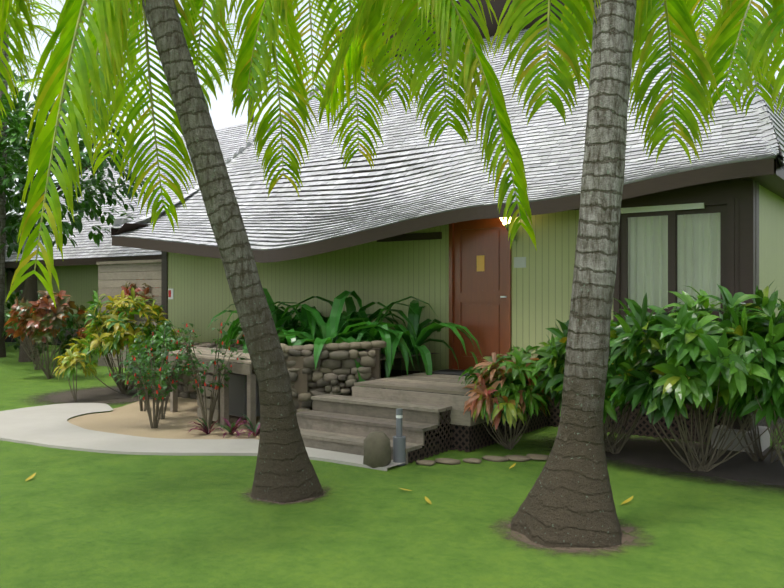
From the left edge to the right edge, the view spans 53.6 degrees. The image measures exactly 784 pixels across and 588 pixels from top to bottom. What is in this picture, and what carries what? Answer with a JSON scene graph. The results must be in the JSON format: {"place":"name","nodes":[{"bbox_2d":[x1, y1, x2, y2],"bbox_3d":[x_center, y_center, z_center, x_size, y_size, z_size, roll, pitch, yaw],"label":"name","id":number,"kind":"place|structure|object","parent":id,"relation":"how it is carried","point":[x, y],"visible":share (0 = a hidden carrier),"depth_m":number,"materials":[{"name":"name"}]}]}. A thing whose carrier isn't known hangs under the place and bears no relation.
{"place":"outdoors","nodes":[
{"label":"outdoors","id":0,"kind":"place"},
{"bbox_2d":[4,268,77,335],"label":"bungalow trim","id":1,"kind":"structure","parent":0,"point":[9,277],"depth_m":27.36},
{"bbox_2d":[4,334,93,345],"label":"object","id":2,"kind":"object","parent":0,"point":[8,339],"depth_m":26.63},
{"bbox_2d":[4,263,137,320],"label":"bungalow walls","id":3,"kind":"structure","parent":0,"point":[78,284],"depth_m":25.21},
{"bbox_2d":[0,403,404,470],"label":"path","id":4,"kind":"structure","parent":0,"point":[50,426],"depth_m":8.95,"materials":[{"name":"concrete"}]},
{"bbox_2d":[393,408,405,465],"bbox_3d":[0.073,1.439,7.833,0.136,0.560,0.136,0,0,35],"label":"bollard","id":5,"kind":"object","parent":4,"relation":"on","point":[399,447],"visible":0.9,"depth_m":7.79,"materials":[{"name":"grey metal"}]},
{"bbox_2d":[0,342,783,587],"bbox_3d":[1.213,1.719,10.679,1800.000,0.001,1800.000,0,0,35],"label":"ground","id":6,"kind":"structure","parent":0,"point":[75,519],"depth_m":5.79,"materials":[{"name":"green plant"}]},
{"bbox_2d":[0,31,8,357],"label":"palm trunk","id":7,"kind":"object","parent":6,"relation":"on","point":[2,265],"visible":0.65,"depth_m":21.07,"materials":[{"name":"brown plant"}]},
{"bbox_2d":[18,260,38,361],"bbox_3d":[-9.343,0.419,20.032,0.523,2.600,0.819,0,0,-23],"label":"gnarled trunk","id":8,"kind":"object","parent":6,"relation":"on","point":[30,290],"visible":0.4,"depth_m":20.11,"materials":[{"name":"brown plant"}]},
{"bbox_2d":[58,99,65,186],"bbox_3d":[-13.926,-3.252,32.495,0.452,10.002,0.457,0,0,35],"label":"palm","id":9,"kind":"object","parent":6,"relation":"on","point":[60,126],"visible":0.02,"depth_m":32.40,"materials":[{"name":"green plant"}]},
{"bbox_2d":[0,65,154,360],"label":"foliage","id":10,"kind":"object","parent":6,"relation":"on","point":[15,131],"visible":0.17,"depth_m":19.99,"materials":[{"name":"green plant"}]},
{"bbox_2d":[27,385,169,405],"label":"soil","id":11,"kind":"structure","parent":6,"relation":"on","point":[106,394],"depth_m":12.94,"materials":[{"name":"brown soil"}]},
{"bbox_2d":[96,259,160,369],"bbox_3d":[-4.583,0.419,16.617,2.530,2.200,2.240,0,0,35],"label":"timber screen","id":12,"kind":"object","parent":6,"relation":"on","point":[116,276],"visible":0.33,"depth_m":15.92,"materials":[{"name":"beige wood"}]},
{"bbox_2d":[5,121,275,267],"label":"roof fascia","id":13,"kind":"structure","parent":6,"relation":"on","point":[80,261],"depth_m":24.08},
{"bbox_2d":[5,118,277,261],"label":"bungalow shingles","id":14,"kind":"object","parent":13,"relation":"on","point":[229,139],"visible":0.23,"depth_m":25.91,"materials":[{"name":"grey wood"}]},
{"bbox_2d":[68,397,259,439],"bbox_3d":[-2.772,1.707,10.682,4.100,0.001,2.814,0,0,35],"label":"sand bed","id":15,"kind":"object","parent":6,"relation":"on","point":[131,419],"visible":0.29,"depth_m":10.23,"materials":[{"name":"beige sand"}]},
{"bbox_2d":[166,347,255,431],"bbox_3d":[-2.441,1.278,10.961,2.891,0.882,1.196,0,0,41],"label":"bench","id":16,"kind":"object","parent":15,"relation":"on","point":[222,405],"visible":0.48,"depth_m":10.11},
{"bbox_2d":[229,373,259,417],"bbox_3d":[-2.109,1.379,10.741,0.720,0.560,0.280,0,0,48],"label":"utility box","id":17,"kind":"object","parent":15,"relation":"on","point":[237,399],"visible":0.37,"depth_m":10.51,"materials":[{"name":"grey metal"}]},
{"bbox_2d":[248,79,253,122],"bbox_3d":[-6.145,-3.752,33.081,0.469,11.002,0.467,0,0,35],"label":"palm","id":18,"kind":"object","parent":6,"relation":"on","point":[250,106],"visible":0.02,"depth_m":33.02,"materials":[{"name":"plant"}]},
{"bbox_2d":[178,346,380,409],"bbox_3d":[-2.032,1.214,11.305,1.197,1.010,4.718,0,0,-44],"label":"stone wall mortar","id":19,"kind":"object","parent":6,"relation":"on","point":[300,384],"visible":0.12,"depth_m":9.81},
{"bbox_2d":[187,341,437,359],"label":"planter soil","id":20,"kind":"structure","parent":19,"relation":"in","point":[397,355],"depth_m":10.77,"materials":[{"name":"brown soil"}]},
{"bbox_2d":[241,486,329,504],"bbox_3d":[-0.908,1.711,6.678,0.858,0.001,0.858,0,0,35],"label":"soil patch","id":21,"kind":"object","parent":6,"relation":"on","point":[308,499],"visible":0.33,"depth_m":6.46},
{"bbox_2d":[142,0,323,503],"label":"palm trunk","id":22,"kind":"object","parent":21,"relation":"on","point":[285,472],"visible":1,"depth_m":6.54,"materials":[{"name":"brown plant"}]},
{"bbox_2d":[0,0,783,307],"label":"fronds","id":23,"kind":"object","parent":22,"relation":"attached to","point":[112,32],"visible":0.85,"depth_m":6.50,"materials":[{"name":"green plant"}]},
{"bbox_2d":[176,340,548,467],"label":"stones","id":24,"kind":"object","parent":6,"relation":"on","point":[333,370],"visible":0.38,"depth_m":9.76,"materials":[{"name":"grey stone"}]},
{"bbox_2d":[2,279,783,504],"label":"leaves","id":25,"kind":"object","parent":6,"relation":"on","point":[702,348],"visible":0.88,"depth_m":8.27,"materials":[{"name":"green plant"}]},
{"bbox_2d":[17,295,783,471],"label":"stems","id":26,"kind":"object","parent":6,"relation":"on","point":[704,465],"visible":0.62,"depth_m":8.42,"materials":[{"name":"brown plant"}]},
{"bbox_2d":[109,322,243,399],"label":"flowers","id":27,"kind":"object","parent":26,"relation":"on","point":[216,387],"visible":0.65,"depth_m":9.82,"materials":[{"name":"red plant"}]},
{"bbox_2d":[296,369,549,464],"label":"deck steps","id":28,"kind":"structure","parent":6,"relation":"on","point":[340,423],"depth_m":8.70,"materials":[{"name":"grey wood"}]},
{"bbox_2d":[432,369,470,375],"bbox_3d":[1.009,1.061,10.401,0.950,0.012,0.550,0,0,35],"label":"doormat","id":29,"kind":"object","parent":28,"relation":"on","point":[452,372],"visible":0.33,"depth_m":10.43,"materials":[{"name":"black fabric"}]},
{"bbox_2d":[169,382,783,462],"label":"lattice","id":30,"kind":"object","parent":6,"relation":"on","point":[437,446],"visible":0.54,"depth_m":8.98,"materials":[{"name":"brown wood"}]},
{"bbox_2d":[490,516,654,556],"bbox_3d":[1.282,1.711,5.599,1.196,0.001,1.196,0,0,35],"label":"soil patch","id":31,"kind":"object","parent":6,"relation":"on","point":[626,539],"visible":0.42,"depth_m":5.34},
{"bbox_2d":[511,0,635,548],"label":"palm trunk","id":32,"kind":"object","parent":31,"relation":"on","point":[568,502],"visible":0.98,"depth_m":5.47,"materials":[{"name":"brown plant"}]},
{"bbox_2d":[382,388,782,460],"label":"lattice skirting","id":33,"kind":"object","parent":6,"relation":"on","point":[554,423],"depth_m":9.06,"materials":[{"name":"black wood"}]},
{"bbox_2d":[537,434,783,491],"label":"soil","id":34,"kind":"structure","parent":6,"relation":"on","point":[739,467],"depth_m":7.87,"materials":[{"name":"brown soil"}]},
{"bbox_2d":[711,425,769,452],"bbox_3d":[3.900,1.609,8.677,0.500,0.220,0.550,0,0,35],"label":"air conditioning unit","id":35,"kind":"object","parent":34,"relation":"on","point":[765,440],"visible":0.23,"depth_m":8.49,"materials":[{"name":"metal"}]},
{"bbox_2d":[6,0,783,214],"label":"sky","id":36,"kind":"structure","parent":0,"point":[220,112],"materials":[{"name":"white"}]},
{"bbox_2d":[168,185,783,371],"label":"walls","id":37,"kind":"structure","parent":0,"point":[385,273],"depth_m":11.29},
{"bbox_2d":[377,232,441,241],"bbox_3d":[0.239,-0.831,11.354,1.130,0.100,0.030,0,0,35],"label":"vent","id":38,"kind":"object","parent":37,"relation":"attached to","point":[420,236],"visible":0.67,"depth_m":11.27,"materials":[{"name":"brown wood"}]},
{"bbox_2d":[111,0,783,262],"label":"roof underside","id":39,"kind":"structure","parent":37,"relation":"on","point":[768,174],"depth_m":10.41,"materials":[{"name":"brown wood"}]},
{"bbox_2d":[111,0,783,249],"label":"shingles","id":40,"kind":"object","parent":39,"relation":"on","point":[759,120],"visible":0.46,"depth_m":11.86,"materials":[{"name":"grey wood"}]},
{"bbox_2d":[168,289,744,303],"bbox_3d":[-0.114,0.099,11.591,10.000,0.400,0.015,0,0,36],"label":"notice","id":41,"kind":"object","parent":37,"relation":"attached to","point":[172,294],"depth_m":14.44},
{"bbox_2d":[161,179,758,411],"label":"dark trim","id":42,"kind":"structure","parent":37,"relation":"attached to","point":[734,203],"depth_m":8.89,"materials":[{"name":"brown wood"}]},
{"bbox_2d":[621,203,704,315],"bbox_3d":[3.196,-0.391,9.213,0.970,1.320,0.052,0,0,35],"label":"blind","id":43,"kind":"object","parent":42,"relation":"attached to","point":[665,208],"visible":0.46,"depth_m":9.19,"materials":[{"name":"white"}]},
{"bbox_2d":[628,215,719,304],"bbox_3d":[3.327,-0.381,9.200,1.080,1.120,0.030,0,0,32],"label":"glass","id":44,"kind":"object","parent":42,"relation":"on","point":[666,253],"visible":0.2,"depth_m":9.23,"materials":[{"name":"grey"}]},
{"bbox_2d":[449,218,510,369],"bbox_3d":[1.210,0.007,10.683,0.960,2.185,0.122,0,0,35],"label":"door","id":45,"kind":"structure","parent":37,"relation":"attached to","point":[479,308],"depth_m":10.71,"materials":[{"name":"orange wood"}]},
{"bbox_2d":[477,255,484,270],"bbox_3d":[1.219,-0.421,10.688,0.120,0.220,0.005,0,0,35],"label":"door sticker","id":46,"kind":"object","parent":45,"relation":"attached to","point":[480,262],"depth_m":10.68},
{"bbox_2d":[504,223,515,240],"bbox_3d":[1.567,-0.837,10.282,0.116,0.266,0.183,0,0,79],"label":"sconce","id":47,"kind":"object","parent":37,"relation":"attached to","point":[507,227],"visible":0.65,"depth_m":10.26,"materials":[{"name":"silver metal"}]},
{"bbox_2d":[500,217,510,224],"bbox_3d":[1.496,-1.000,10.258,0.155,0.173,0.175,0,0,35],"label":"wall lamp","id":48,"kind":"object","parent":47,"relation":"attached to","point":[504,222],"visible":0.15,"depth_m":10.22,"materials":[{"name":"white glass"}]},
{"bbox_2d":[514,257,525,267],"bbox_3d":[1.703,-0.421,10.323,0.170,0.140,0.011,0,0,35],"label":"wall sign","id":49,"kind":"object","parent":37,"relation":"attached to","point":[519,262],"visible":1,"depth_m":10.32,"materials":[{"name":"grey"}]},
{"bbox_2d":[628,213,719,308],"bbox_3d":[3.408,-0.356,9.314,1.240,1.430,0.109,0,0,35],"label":"curtain","id":50,"kind":"object","parent":37,"relation":"hanging from","point":[699,261],"depth_m":9.31,"materials":[{"name":"white fabric"}]},
{"bbox_2d":[727,411,755,430],"bbox_3d":[3.904,1.409,8.674,0.250,0.180,0.250,0,0,35],"label":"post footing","id":51,"kind":"object","parent":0,"point":[736,425],"visible":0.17,"depth_m":8.59,"materials":[{"name":"grey concrete"}]}
]}

